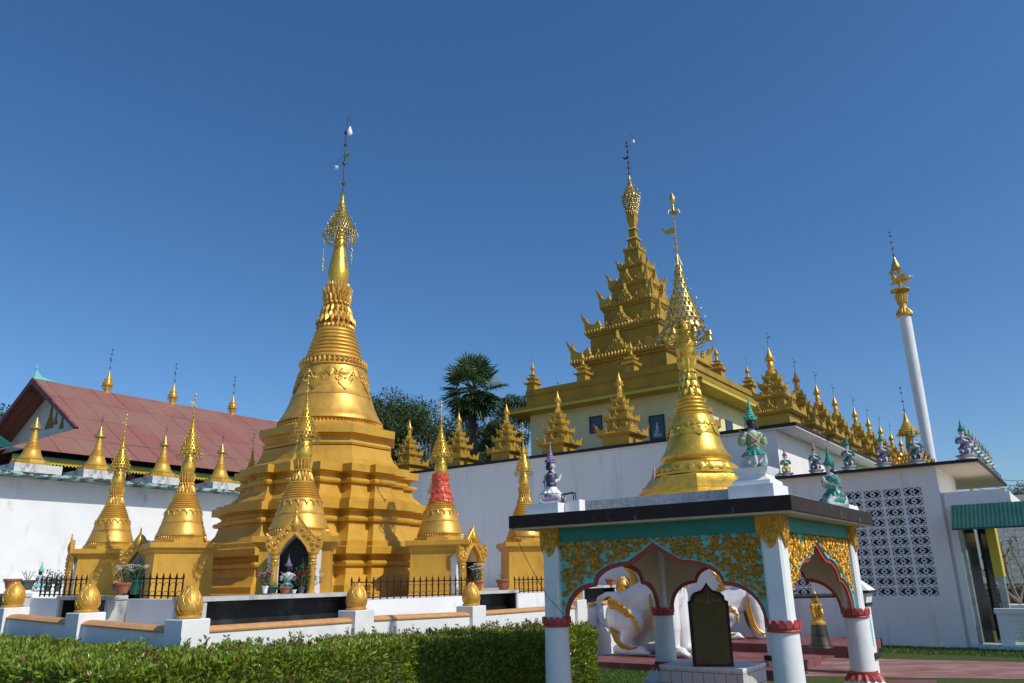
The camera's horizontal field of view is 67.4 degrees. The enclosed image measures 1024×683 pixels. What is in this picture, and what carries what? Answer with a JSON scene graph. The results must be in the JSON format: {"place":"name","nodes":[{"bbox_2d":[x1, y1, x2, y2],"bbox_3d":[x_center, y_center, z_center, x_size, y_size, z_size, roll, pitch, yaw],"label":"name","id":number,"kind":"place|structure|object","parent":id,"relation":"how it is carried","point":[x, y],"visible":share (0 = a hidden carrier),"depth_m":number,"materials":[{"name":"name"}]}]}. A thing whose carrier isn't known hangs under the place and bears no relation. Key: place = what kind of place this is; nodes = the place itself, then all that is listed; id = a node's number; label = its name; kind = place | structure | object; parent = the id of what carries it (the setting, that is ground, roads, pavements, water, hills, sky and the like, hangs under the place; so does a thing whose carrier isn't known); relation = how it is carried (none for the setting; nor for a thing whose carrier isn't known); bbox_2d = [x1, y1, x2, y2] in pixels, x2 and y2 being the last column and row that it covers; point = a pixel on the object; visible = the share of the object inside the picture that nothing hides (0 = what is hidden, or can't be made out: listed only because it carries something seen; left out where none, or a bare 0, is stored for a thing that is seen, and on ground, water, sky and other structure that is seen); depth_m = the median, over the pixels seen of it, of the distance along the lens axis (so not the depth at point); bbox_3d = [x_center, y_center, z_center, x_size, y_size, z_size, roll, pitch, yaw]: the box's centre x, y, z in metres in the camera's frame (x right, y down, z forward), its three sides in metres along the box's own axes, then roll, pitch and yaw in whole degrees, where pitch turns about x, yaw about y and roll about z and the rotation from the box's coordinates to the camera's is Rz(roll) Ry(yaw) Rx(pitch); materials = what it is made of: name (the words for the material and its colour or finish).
{"place":"outdoors","nodes":[
{"label":"outdoors","id":0,"kind":"place"},
{"bbox_2d":[0,0,1023,492],"label":"sky","id":1,"kind":"structure","parent":0,"point":[170,187],"materials":[{"name":"blue"}]},
{"bbox_2d":[584,667,649,682],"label":"lawn grass","id":2,"kind":"structure","parent":0,"point":[619,676],"depth_m":12.57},
{"bbox_2d":[509,494,884,682],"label":"pavilion","id":3,"kind":"structure","parent":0,"point":[764,552],"depth_m":8.13,"materials":[{"name":"white paint"}]},
{"bbox_2d":[525,443,565,514],"bbox_3d":[0.456,1.591,8.908,0.440,0.840,0.440,-13,-21,34],"label":"kneeling guardian","id":4,"kind":"object","parent":3,"relation":"on","point":[551,501],"visible":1,"depth_m":8.76,"materials":[{"name":"white paint"}]},
{"bbox_2d":[561,492,584,511],"bbox_3d":[0.658,1.818,8.643,0.285,0.242,0.150,-10,-19,27],"label":"flood lamp","id":5,"kind":"object","parent":3,"relation":"on","point":[576,505],"visible":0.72,"depth_m":8.57,"materials":[{"name":"white paint"}]},
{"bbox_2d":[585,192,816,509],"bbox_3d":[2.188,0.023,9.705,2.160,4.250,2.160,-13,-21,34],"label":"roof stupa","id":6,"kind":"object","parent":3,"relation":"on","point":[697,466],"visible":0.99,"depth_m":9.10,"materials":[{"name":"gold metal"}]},
{"bbox_2d":[727,399,788,498],"bbox_3d":[2.382,1.048,7.580,0.440,1.020,0.440,-13,-21,34],"label":"kneeling guardian","id":7,"kind":"object","parent":3,"relation":"on","point":[755,473],"visible":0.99,"depth_m":7.41,"materials":[{"name":"white paint"}]},
{"bbox_2d":[819,446,857,509],"bbox_3d":[3.952,1.708,9.521,0.440,0.846,0.440,-13,-21,34],"label":"kneeling guardian","id":8,"kind":"object","parent":3,"relation":"on","point":[831,483],"visible":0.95,"depth_m":9.43,"materials":[{"name":"teal paint"}]},
{"bbox_2d":[659,659,766,682],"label":"tiled plinth","id":9,"kind":"structure","parent":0,"point":[683,671],"depth_m":9.23,"materials":[{"name":"white tile"}]},
{"bbox_2d":[687,583,733,666],"bbox_3d":[2.409,3.443,9.361,0.479,0.955,0.112,-3,-17,7],"label":"inscribed stele","id":10,"kind":"object","parent":9,"relation":"on","point":[710,627],"visible":1,"depth_m":9.30,"materials":[{"name":"black stone"}]},
{"bbox_2d":[652,629,1023,682],"bbox_3d":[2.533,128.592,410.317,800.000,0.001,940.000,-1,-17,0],"label":"ground","id":11,"kind":"structure","parent":0,"point":[885,655],"depth_m":14.12,"materials":[{"name":"tile"}]},
{"bbox_2d":[0,469,239,597],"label":"boundary wall","id":12,"kind":"structure","parent":11,"relation":"on","point":[44,517],"depth_m":20.45,"materials":[{"name":"white paint"}]},
{"bbox_2d":[0,406,62,474],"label":"wall chedi","id":13,"kind":"object","parent":12,"relation":"on","point":[30,458],"depth_m":19.99,"materials":[{"name":"gold metal"}]},
{"bbox_2d":[63,418,125,478],"bbox_3d":[-11.657,2.991,21.655,1.152,1.845,1.152,-13,-21,34],"label":"wall chedi","id":14,"kind":"object","parent":12,"relation":"on","point":[95,465],"depth_m":21.25,"materials":[{"name":"gold metal"}]},
{"bbox_2d":[132,428,179,484],"bbox_3d":[-10.505,3.433,23.158,1.152,1.845,1.152,-13,-21,34],"label":"wall chedi","id":15,"kind":"object","parent":12,"relation":"on","point":[161,472],"depth_m":22.75,"materials":[{"name":"gold metal"}]},
{"bbox_2d":[194,434,240,489],"bbox_3d":[-9.348,3.878,24.668,1.152,1.845,1.152,-13,-21,34],"label":"wall chedi","id":16,"kind":"object","parent":12,"relation":"on","point":[219,478],"depth_m":24.25,"materials":[{"name":"gold metal"}]},
{"bbox_2d":[239,433,254,483],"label":"chedi","id":17,"kind":"structure","parent":12,"relation":"on","point":[251,462],"depth_m":18.90,"materials":[{"name":"gold metal"}]},
{"bbox_2d":[0,349,284,483],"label":"temple hall","id":18,"kind":"structure","parent":11,"relation":"on","point":[70,417],"depth_m":31.86,"materials":[{"name":"white paint"}]},
{"bbox_2d":[0,618,600,682],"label":"clipped hedge","id":19,"kind":"object","parent":11,"relation":"on","point":[507,653],"visible":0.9,"depth_m":8.34,"materials":[{"name":"green plant"}]},
{"bbox_2d":[0,576,628,655],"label":"perimeter wall","id":20,"kind":"structure","parent":11,"relation":"on","point":[86,622],"depth_m":10.44,"materials":[{"name":"white paint"}]},
{"bbox_2d":[0,585,689,642],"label":"terrace","id":21,"kind":"structure","parent":11,"relation":"on","point":[232,609],"depth_m":11.39,"materials":[{"name":"concrete"}]},
{"bbox_2d":[18,571,36,589],"bbox_3d":[-8.583,4.232,13.607,0.276,0.328,0.284,14,-23,-40],"label":"flower pot","id":22,"kind":"object","parent":21,"relation":"on","point":[28,584],"visible":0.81,"depth_m":13.53,"materials":[{"name":"grey ceramic"}]},
{"bbox_2d":[31,562,44,591],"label":"kneeling guardian","id":23,"kind":"object","parent":21,"relation":"on","point":[36,586],"visible":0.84,"depth_m":14.33,"materials":[{"name":"teal paint"}]},
{"bbox_2d":[43,569,56,591],"bbox_3d":[-8.437,4.345,13.984,0.245,0.401,0.233,2,-17,-10],"label":"flower pot","id":24,"kind":"object","parent":21,"relation":"on","point":[48,586],"visible":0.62,"depth_m":13.95,"materials":[{"name":"green plant"}]},
{"bbox_2d":[39,574,87,596],"bbox_3d":[-7.179,3.903,12.277,1.536,0.362,0.027,-13,-21,34],"label":"iron fence","id":25,"kind":"object","parent":21,"relation":"on","point":[61,579],"visible":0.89,"depth_m":12.31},
{"bbox_2d":[62,533,84,595],"bbox_3d":[-8.620,4.495,15.294,0.513,1.311,0.842,9,-20,-30],"label":"shrine niche","id":26,"kind":"object","parent":21,"relation":"on","point":[71,564],"visible":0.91,"depth_m":14.94,"materials":[{"name":"gold metal"}]},
{"bbox_2d":[72,414,132,594],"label":"chedi","id":27,"kind":"structure","parent":21,"relation":"on","point":[107,541],"depth_m":15.33,"materials":[{"name":"gold metal"}]},
{"bbox_2d":[113,565,133,592],"bbox_3d":[-5.355,3.277,10.592,0.269,0.371,0.281,8,-19,-26],"label":"flower pot","id":28,"kind":"object","parent":21,"relation":"on","point":[123,587],"visible":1,"depth_m":10.53,"materials":[{"name":"ceramic"}]},
{"bbox_2d":[119,527,152,598],"bbox_3d":[-6.937,4.207,14.518,0.860,1.341,0.543,-6,-18,15],"label":"shrine niche","id":29,"kind":"object","parent":21,"relation":"on","point":[133,554],"visible":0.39,"depth_m":14.42,"materials":[{"name":"gold metal"}]},
{"bbox_2d":[126,562,148,594],"bbox_3d":[-5.409,3.382,11.029,0.337,0.478,0.306,-16,-23,40],"label":"flower pot","id":30,"kind":"object","parent":21,"relation":"on","point":[135,586],"visible":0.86,"depth_m":10.97,"materials":[{"name":"green ceramic"}]},
{"bbox_2d":[135,572,184,598],"bbox_3d":[-4.907,3.392,10.685,1.196,0.362,0.026,-13,-21,34],"label":"iron fence","id":31,"kind":"object","parent":21,"relation":"on","point":[156,584],"visible":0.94,"depth_m":10.64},
{"bbox_2d":[140,393,220,598],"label":"chedi","id":32,"kind":"structure","parent":21,"relation":"on","point":[180,544],"depth_m":13.66,"materials":[{"name":"gold metal"}]},
{"bbox_2d":[258,563,273,592],"bbox_3d":[-3.535,3.386,11.010,0.237,0.425,0.252,-14,-21,36],"label":"flower pot","id":33,"kind":"object","parent":21,"relation":"on","point":[265,578],"visible":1,"depth_m":10.98,"materials":[{"name":"ceramic"}]},
{"bbox_2d":[279,553,295,593],"bbox_3d":[-3.347,3.465,11.481,0.244,0.594,0.259,2,-17,-10],"label":"kneeling guardian","id":34,"kind":"object","parent":21,"relation":"on","point":[287,577],"visible":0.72,"depth_m":11.44,"materials":[{"name":"white paint"}]},
{"bbox_2d":[265,506,323,593],"bbox_3d":[-3.280,3.166,11.618,0.841,1.311,0.513,2,-17,-11],"label":"shrine niche","id":35,"kind":"object","parent":21,"relation":"on","point":[283,543],"visible":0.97,"depth_m":11.49,"materials":[{"name":"gold paint"}]},
{"bbox_2d":[252,370,339,594],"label":"chedi","id":36,"kind":"structure","parent":21,"relation":"on","point":[301,493],"depth_m":12.54,"materials":[{"name":"gold metal"}]},
{"bbox_2d":[292,559,311,592],"bbox_3d":[-3.084,3.448,11.316,0.282,0.497,0.263,-8,-18,20],"label":"potted plant","id":37,"kind":"object","parent":21,"relation":"on","point":[302,588],"visible":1,"depth_m":11.27,"materials":[{"name":"green plant"}]},
{"bbox_2d":[210,116,425,596],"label":"golden chedi","id":38,"kind":"structure","parent":21,"relation":"on","point":[373,509],"depth_m":16.28,"materials":[{"name":"gold metal"}]},
{"bbox_2d":[350,575,472,599],"bbox_3d":[-1.618,4.178,13.089,0.028,0.357,3.006,-13,-21,34],"label":"iron fence","id":39,"kind":"object","parent":21,"relation":"on","point":[413,585],"visible":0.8,"depth_m":13.01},
{"bbox_2d":[405,400,469,595],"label":"chedi","id":40,"kind":"structure","parent":21,"relation":"on","point":[432,547],"depth_m":14.48,"materials":[{"name":"gold metal"}]},
{"bbox_2d":[427,472,453,502],"bbox_3d":[-1.421,2.930,15.333,0.534,0.590,0.537,-1,-17,0],"label":"wrapped cloth","id":41,"kind":"object","parent":40,"relation":"attached to","point":[441,489],"visible":0.98,"depth_m":15.19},
{"bbox_2d":[451,523,487,595],"bbox_3d":[-0.913,4.172,14.736,0.555,1.371,0.880,-13,-21,33],"label":"shrine niche","id":42,"kind":"object","parent":21,"relation":"on","point":[473,552],"visible":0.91,"depth_m":14.66,"materials":[{"name":"gold metal"}]},
{"bbox_2d":[469,563,484,588],"bbox_3d":[-0.649,4.370,14.301,0.339,0.466,0.264,1,-17,-6],"label":"flower pot","id":43,"kind":"object","parent":21,"relation":"on","point":[478,583],"visible":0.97,"depth_m":14.26,"materials":[{"name":"ceramic"}]},
{"bbox_2d":[496,575,509,588],"bbox_3d":[-0.182,4.702,15.033,0.276,0.252,0.276,-3,-17,6],"label":"flower pot","id":44,"kind":"object","parent":21,"relation":"on","point":[502,583],"visible":1,"depth_m":14.94,"materials":[{"name":"ceramic"}]},
{"bbox_2d":[496,422,543,591],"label":"chedi","id":45,"kind":"structure","parent":21,"relation":"on","point":[514,562],"depth_m":17.20,"materials":[{"name":"gold metal"}]},
{"bbox_2d":[514,575,543,592],"bbox_3d":[0.750,5.096,16.173,0.028,0.337,2.396,-13,-21,34],"label":"iron fence","id":46,"kind":"object","parent":21,"relation":"on","point":[532,588],"visible":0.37,"depth_m":15.63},
{"bbox_2d":[370,392,413,461],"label":"leafy tree","id":47,"kind":"object","parent":11,"relation":"on","point":[379,410],"visible":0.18,"depth_m":43.23,"materials":[{"name":"green plant"}]},
{"bbox_2d":[374,386,437,451],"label":"leafy tree","id":48,"kind":"object","parent":11,"relation":"on","point":[411,405],"visible":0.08,"depth_m":45.17,"materials":[{"name":"green plant"}]},
{"bbox_2d":[391,398,456,469],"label":"leafy tree","id":49,"kind":"object","parent":11,"relation":"on","point":[419,417],"visible":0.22,"depth_m":43.87,"materials":[{"name":"green plant"}]},
{"bbox_2d":[413,409,467,456],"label":"leafy tree","id":50,"kind":"object","parent":11,"relation":"on","point":[444,432],"visible":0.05,"depth_m":48.90,"materials":[{"name":"green plant"}]},
{"bbox_2d":[427,411,468,468],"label":"leafy tree","id":51,"kind":"object","parent":11,"relation":"on","point":[447,441],"visible":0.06,"depth_m":47.08,"materials":[{"name":"green plant"}]},
{"bbox_2d":[438,350,511,462],"bbox_3d":[-1.835,6.657,37.741,3.849,12.880,3.769,-1,-17,0],"label":"fan palm","id":52,"kind":"object","parent":11,"relation":"on","point":[475,402],"visible":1,"depth_m":38.53,"materials":[{"name":"green plant"}]},
{"bbox_2d":[465,425,489,462],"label":"leafy tree","id":53,"kind":"object","parent":11,"relation":"on","point":[480,448],"visible":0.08,"depth_m":49.40,"materials":[{"name":"green plant"}]},
{"bbox_2d":[478,417,520,461],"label":"leafy tree","id":54,"kind":"object","parent":11,"relation":"on","point":[491,427],"visible":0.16,"depth_m":45.81,"materials":[{"name":"green plant"}]},
{"bbox_2d":[488,394,530,455],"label":"leafy tree","id":55,"kind":"object","parent":11,"relation":"on","point":[515,402],"visible":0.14,"depth_m":48.27,"materials":[{"name":"green plant"}]},
{"bbox_2d":[410,422,878,587],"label":"shrine terrace","id":56,"kind":"structure","parent":11,"relation":"on","point":[485,495],"depth_m":26.10,"materials":[{"name":"white paint"}]},
{"bbox_2d":[394,413,428,470],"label":"tiered shrine","id":57,"kind":"object","parent":56,"relation":"on","point":[409,456],"visible":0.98,"depth_m":31.42,"materials":[{"name":"gold metal"}]},
{"bbox_2d":[445,404,479,466],"bbox_3d":[-2.099,3.689,30.334,1.191,2.663,1.191,-13,-21,34],"label":"tiered shrine","id":58,"kind":"object","parent":56,"relation":"on","point":[459,450],"visible":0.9,"depth_m":29.91,"materials":[{"name":"gold metal"}]},
{"bbox_2d":[485,393,528,460],"bbox_3d":[-0.198,3.241,29.008,1.191,2.663,1.191,-13,-21,34],"label":"tiered shrine","id":59,"kind":"object","parent":56,"relation":"on","point":[507,442],"visible":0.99,"depth_m":28.55,"materials":[{"name":"gold metal"}]},
{"bbox_2d":[534,379,582,453],"bbox_3d":[1.669,2.726,27.728,1.261,2.820,1.261,-13,-21,34],"label":"tiered shrine","id":60,"kind":"object","parent":56,"relation":"on","point":[558,433],"visible":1,"depth_m":27.25,"materials":[{"name":"gold metal"}]},
{"bbox_2d":[593,359,648,445],"bbox_3d":[3.712,2.095,26.348,1.401,3.133,1.401,-13,-21,34],"label":"tiered shrine","id":61,"kind":"object","parent":56,"relation":"on","point":[620,420],"visible":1,"depth_m":25.80,"materials":[{"name":"gold metal"}]},
{"bbox_2d":[508,135,758,455],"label":"stepped temple","id":62,"kind":"structure","parent":56,"relation":"on","point":[635,306],"depth_m":31.93,"materials":[{"name":"gold paint"}]},
{"bbox_2d":[523,353,542,390],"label":"parapet spire","id":63,"kind":"structure","parent":62,"relation":"on","point":[533,383],"depth_m":32.91,"materials":[{"name":"gold metal"}]},
{"bbox_2d":[573,342,593,380],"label":"parapet spire","id":64,"kind":"structure","parent":62,"relation":"on","point":[583,373],"depth_m":31.50,"materials":[{"name":"gold metal"}]},
{"bbox_2d":[589,415,602,433],"bbox_3d":[3.331,3.297,30.517,0.580,0.680,0.040,-13,-21,34],"label":"window","id":65,"kind":"structure","parent":62,"relation":"in","point":[596,420],"depth_m":30.54,"materials":[{"name":"glass"}]},
{"bbox_2d":[621,332,641,371],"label":"parapet spire","id":66,"kind":"structure","parent":62,"relation":"on","point":[631,363],"depth_m":30.23,"materials":[{"name":"gold metal"}]},
{"bbox_2d":[648,414,665,439],"bbox_3d":[5.463,3.226,28.899,0.630,0.930,0.040,-13,-21,34],"label":"window","id":67,"kind":"structure","parent":62,"relation":"in","point":[656,422],"depth_m":28.90,"materials":[{"name":"glass"}]},
{"bbox_2d":[707,338,727,376],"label":"parapet spire","id":68,"kind":"structure","parent":62,"relation":"on","point":[717,365],"depth_m":31.30,"materials":[{"name":"gold metal"}]},
{"bbox_2d":[739,362,757,392],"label":"parapet spire","id":69,"kind":"structure","parent":62,"relation":"on","point":[749,384],"depth_m":34.08,"materials":[{"name":"gold metal"}]},
{"bbox_2d":[668,390,721,428],"bbox_3d":[5.848,1.712,24.822,1.289,2.883,1.289,-13,-21,34],"label":"tiered shrine","id":70,"kind":"object","parent":56,"relation":"on","point":[718,422],"visible":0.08,"depth_m":24.61,"materials":[{"name":"gold metal"}]},
{"bbox_2d":[743,333,806,426],"bbox_3d":[7.925,1.161,23.392,1.471,3.011,1.471,-13,-21,34],"label":"tiered shrine","id":71,"kind":"object","parent":56,"relation":"on","point":[775,399],"visible":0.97,"depth_m":22.81,"materials":[{"name":"gold metal"}]},
{"bbox_2d":[792,358,825,432],"bbox_3d":[9.457,1.865,25.349,1.261,2.765,1.261,-13,-21,34],"label":"tiered shrine","id":72,"kind":"object","parent":56,"relation":"on","point":[810,420],"visible":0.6,"depth_m":24.95,"materials":[{"name":"gold metal"}]},
{"bbox_2d":[811,372,844,442],"bbox_3d":[10.879,2.411,27.204,1.261,2.765,1.261,-13,-21,34],"label":"tiered shrine","id":73,"kind":"object","parent":56,"relation":"on","point":[831,431],"visible":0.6,"depth_m":26.81,"materials":[{"name":"gold metal"}]},
{"bbox_2d":[831,387,861,450],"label":"tiered shrine","id":74,"kind":"object","parent":56,"relation":"on","point":[842,425],"visible":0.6,"depth_m":28.70,"materials":[{"name":"gold metal"}]},
{"bbox_2d":[850,399,878,459],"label":"tiered shrine","id":75,"kind":"object","parent":56,"relation":"on","point":[867,448],"visible":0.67,"depth_m":31.04,"materials":[{"name":"gold metal"}]},
{"bbox_2d":[865,407,891,461],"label":"tiered shrine","id":76,"kind":"object","parent":56,"relation":"on","point":[870,434],"visible":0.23,"depth_m":33.20,"materials":[{"name":"gold metal"}]},
{"bbox_2d":[878,417,897,465],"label":"tiered shrine","id":77,"kind":"object","parent":56,"relation":"on","point":[886,444],"visible":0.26,"depth_m":34.95,"materials":[{"name":"gold metal"}]},
{"bbox_2d":[888,423,899,460],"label":"tiered shrine","id":78,"kind":"object","parent":56,"relation":"on","point":[892,445],"visible":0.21,"depth_m":36.97,"materials":[{"name":"gold metal"}]},
{"bbox_2d":[597,634,882,680],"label":"platform","id":79,"kind":"structure","parent":11,"relation":"on","point":[749,648],"depth_m":14.73,"materials":[{"name":"tile"}]},
{"bbox_2d":[596,568,691,657],"bbox_3d":[2.615,4.832,15.245,2.271,2.614,1.118,-13,-21,34],"label":"guardian lion","id":80,"kind":"object","parent":79,"relation":"on","point":[627,621],"visible":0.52,"depth_m":14.81},
{"bbox_2d":[711,571,765,638],"bbox_3d":[5.047,5.707,17.686,1.865,2.147,0.919,-3,-17,7],"label":"guardian lion","id":81,"kind":"object","parent":79,"relation":"on","point":[739,600],"visible":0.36,"depth_m":17.22},
{"bbox_2d":[643,458,1006,647],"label":"lattice building","id":82,"kind":"structure","parent":11,"relation":"on","point":[906,569],"depth_m":17.67,"materials":[{"name":"white paint"}]},
{"bbox_2d":[780,447,793,475],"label":"kneeling guardian","id":83,"kind":"object","parent":82,"relation":"on","point":[786,468],"visible":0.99,"depth_m":19.41,"materials":[{"name":"white paint"}]},
{"bbox_2d":[808,441,823,472],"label":"kneeling guardian","id":84,"kind":"object","parent":82,"relation":"on","point":[814,458],"visible":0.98,"depth_m":18.99,"materials":[{"name":"white paint"}]},
{"bbox_2d":[841,436,858,469],"bbox_3d":[8.155,2.705,18.657,0.408,0.877,0.408,-12,-20,32],"label":"kneeling guardian","id":85,"kind":"object","parent":82,"relation":"on","point":[847,453],"visible":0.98,"depth_m":18.56,"materials":[{"name":"white paint"}]},
{"bbox_2d":[875,431,893,466],"bbox_3d":[8.778,2.549,18.225,0.417,0.898,0.417,-13,-21,34],"label":"kneeling guardian","id":86,"kind":"object","parent":82,"relation":"on","point":[883,456],"visible":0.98,"depth_m":18.12,"materials":[{"name":"white paint"}]},
{"bbox_2d":[907,426,926,463],"bbox_3d":[9.346,2.405,17.832,0.427,0.918,0.427,-11,-20,29],"label":"kneeling guardian","id":87,"kind":"object","parent":82,"relation":"on","point":[914,446],"visible":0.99,"depth_m":17.73,"materials":[{"name":"white paint"}]},
{"bbox_2d":[955,420,976,459],"bbox_3d":[10.094,2.191,17.192,0.427,0.918,0.427,-13,-21,34],"label":"kneeling guardian","id":88,"kind":"object","parent":82,"relation":"on","point":[962,440],"visible":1,"depth_m":17.08,"materials":[{"name":"white paint"}]},
{"bbox_2d":[888,231,936,461],"bbox_3d":[12.473,2.207,23.163,0.726,12.207,0.554,-7,-18,19],"label":"bird pillar","id":89,"kind":"object","parent":11,"relation":"on","point":[904,313],"visible":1,"depth_m":23.62,"materials":[{"name":"paint"}]},
{"bbox_2d":[877,645,1023,657],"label":"wall grass","id":90,"kind":"structure","parent":11,"relation":"on","point":[958,651],"depth_m":15.65,"materials":[{"name":"plant"}]},
{"bbox_2d":[940,488,1023,650],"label":"annex","id":91,"kind":"object","parent":11,"relation":"on","point":[985,513],"visible":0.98,"depth_m":16.60,"materials":[{"name":"white paint"}]},
{"bbox_2d":[964,529,1000,642],"bbox_3d":[10.386,5.246,16.972,0.799,2.580,0.290,12,-21,-36],"label":"dark doorway","id":92,"kind":"structure","parent":91,"relation":"in","point":[987,629],"depth_m":16.88,"materials":[{"name":"black glass"}]},
{"bbox_2d":[974,494,1023,587],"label":"screen wall","id":93,"kind":"structure","parent":11,"relation":"on","point":[1014,571],"depth_m":24.78,"materials":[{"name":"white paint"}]},
{"bbox_2d":[984,583,1023,628],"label":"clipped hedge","id":94,"kind":"object","parent":11,"relation":"on","point":[1018,591],"visible":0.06,"depth_m":21.53,"materials":[{"name":"green plant"}]},
{"bbox_2d":[1006,481,1023,494],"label":"leafy tree","id":95,"kind":"object","parent":11,"relation":"on","point":[1017,493],"visible":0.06,"depth_m":58.13,"materials":[{"name":"green plant"}]},
{"bbox_2d":[1011,604,1023,641],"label":"planter","id":96,"kind":"object","parent":11,"relation":"on","point":[1016,606],"visible":0.09,"depth_m":17.27,"materials":[{"name":"white paint"}]},
{"bbox_2d":[981,536,1023,604],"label":"bare tree","id":97,"kind":"object","parent":96,"relation":"in","point":[1017,598],"visible":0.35,"depth_m":17.67,"materials":[{"name":"brown plant"}]},
{"bbox_2d":[885,680,936,682],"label":"paving","id":98,"kind":"structure","parent":0,"point":[910,681],"depth_m":11.62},
{"bbox_2d":[889,387,934,465],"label":"miniature temple","id":99,"kind":"structure","parent":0,"point":[905,432],"depth_m":18.93,"materials":[{"name":"gold metal"}]},
{"bbox_2d":[804,658,1023,678],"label":"path","id":100,"kind":"structure","parent":0,"point":[836,667],"depth_m":13.08,"materials":[{"name":"tile"}]},
{"bbox_2d":[764,588,796,666],"bbox_3d":[4.451,4.756,12.842,0.570,1.539,0.570,-13,-21,34],"label":"bell post","id":101,"kind":"object","parent":100,"relation":"on","point":[768,657],"visible":0.08,"depth_m":12.69,"materials":[{"name":"white paint"}]},
{"bbox_2d":[793,593,835,598],"bbox_3d":[5.147,4.315,13.027,1.412,0.070,0.070,0,-17,-4],"label":"crossbar","id":102,"kind":"object","parent":101,"relation":"attached to","point":[826,595],"visible":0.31,"depth_m":13.00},
{"bbox_2d":[809,587,832,648],"bbox_3d":[5.159,4.656,12.974,0.374,0.982,0.374,-1,-17,0],"label":"temple bell","id":103,"kind":"object","parent":102,"relation":"hanging from","point":[819,634],"visible":0.99,"depth_m":12.83,"materials":[{"name":"brown metal"}]},
{"bbox_2d":[847,580,881,672],"bbox_3d":[5.861,4.771,12.934,0.570,1.511,0.570,-13,-21,34],"label":"lamp post","id":104,"kind":"object","parent":100,"relation":"on","point":[868,590],"visible":0.3,"depth_m":12.81,"materials":[{"name":"metal"}]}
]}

